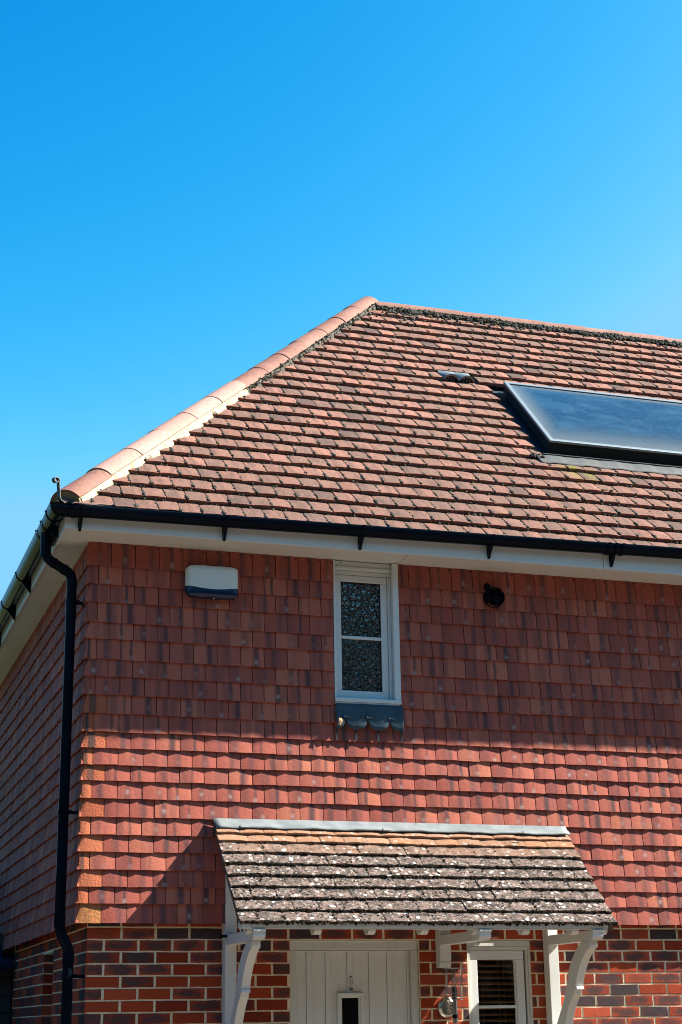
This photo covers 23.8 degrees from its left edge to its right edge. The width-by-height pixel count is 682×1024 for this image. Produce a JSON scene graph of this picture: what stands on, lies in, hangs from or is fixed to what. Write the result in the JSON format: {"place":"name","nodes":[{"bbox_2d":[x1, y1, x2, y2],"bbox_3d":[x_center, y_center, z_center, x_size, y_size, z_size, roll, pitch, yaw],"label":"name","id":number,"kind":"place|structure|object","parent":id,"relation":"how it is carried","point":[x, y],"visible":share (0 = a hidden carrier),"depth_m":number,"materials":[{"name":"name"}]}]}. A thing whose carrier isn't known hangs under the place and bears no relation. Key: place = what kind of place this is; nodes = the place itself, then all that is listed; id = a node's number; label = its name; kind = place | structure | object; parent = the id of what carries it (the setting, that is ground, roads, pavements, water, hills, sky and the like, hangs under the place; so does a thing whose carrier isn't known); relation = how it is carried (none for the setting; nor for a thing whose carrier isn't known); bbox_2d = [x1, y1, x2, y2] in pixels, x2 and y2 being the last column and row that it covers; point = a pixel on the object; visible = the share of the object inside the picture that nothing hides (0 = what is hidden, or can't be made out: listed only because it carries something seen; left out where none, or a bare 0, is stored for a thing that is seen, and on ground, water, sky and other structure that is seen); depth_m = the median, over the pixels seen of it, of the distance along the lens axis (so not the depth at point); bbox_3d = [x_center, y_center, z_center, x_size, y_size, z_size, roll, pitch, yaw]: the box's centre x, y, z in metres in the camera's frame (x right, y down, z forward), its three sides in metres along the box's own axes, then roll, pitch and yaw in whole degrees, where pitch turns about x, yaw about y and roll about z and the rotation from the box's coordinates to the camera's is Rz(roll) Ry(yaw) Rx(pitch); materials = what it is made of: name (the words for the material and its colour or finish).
{"place":"outdoors","nodes":[
{"label":"outdoors","id":0,"kind":"place"},
{"bbox_2d":[0,933,14,1023],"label":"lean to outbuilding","id":1,"kind":"structure","parent":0,"point":[6,972],"depth_m":13.65,"materials":[{"name":"black"}]},
{"bbox_2d":[0,0,681,600],"label":"sky","id":2,"kind":"structure","parent":0,"point":[190,189],"materials":[{"name":"blue"}]},
{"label":"ground","id":3,"kind":"structure","parent":0,"visible":0},
{"bbox_2d":[0,296,681,1023],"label":"tile hung house","id":4,"kind":"structure","parent":3,"relation":"on","point":[366,496],"depth_m":11.53,"materials":[{"name":"tile"}]},
{"bbox_2d":[185,565,237,599],"bbox_3d":[-0.888,0.488,11.203,0.374,0.245,0.068,5,-18,-17],"label":"alarm box","id":5,"kind":"object","parent":4,"relation":"attached to","point":[211,582],"visible":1,"depth_m":11.17,"materials":[{"name":"white plastic"}]},
{"bbox_2d":[290,940,419,1023],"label":"front door","id":6,"kind":"structure","parent":4,"relation":"in","point":[378,984],"depth_m":10.89,"materials":[{"name":"beige paint"}]},
{"bbox_2d":[332,560,403,741],"bbox_3d":[0.179,0.983,11.483,0.492,1.296,0.142,5,-18,-17],"label":"window","id":7,"kind":"structure","parent":4,"relation":"in","point":[366,637],"depth_m":11.52,"materials":[{"name":"white plastic"}]},
{"bbox_2d":[213,816,617,1023],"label":"porch canopy","id":8,"kind":"object","parent":4,"relation":"attached to","point":[479,882],"visible":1,"depth_m":10.66,"materials":[{"name":"tile"}]},
{"bbox_2d":[437,967,463,1023],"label":"wall lamp","id":9,"kind":"object","parent":4,"relation":"attached to","point":[446,1006],"visible":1,"depth_m":10.93,"materials":[{"name":"silver metal"}]},
{"bbox_2d":[483,583,504,607],"bbox_3d":[1.124,0.605,11.860,0.156,0.187,0.122,5,-18,-17],"label":"round vent outlet","id":10,"kind":"object","parent":4,"relation":"attached to","point":[493,596],"visible":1,"depth_m":11.83,"materials":[{"name":"black plastic"}]},
{"bbox_2d":[467,940,532,1023],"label":"window","id":11,"kind":"structure","parent":4,"relation":"in","point":[513,956],"depth_m":11.23,"materials":[{"name":"beige paint"}]},
{"bbox_2d":[486,381,681,475],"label":"solar collector","id":12,"kind":"object","parent":4,"relation":"on","point":[575,427],"visible":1,"depth_m":13.87,"materials":[{"name":"blue glass"}]}
]}

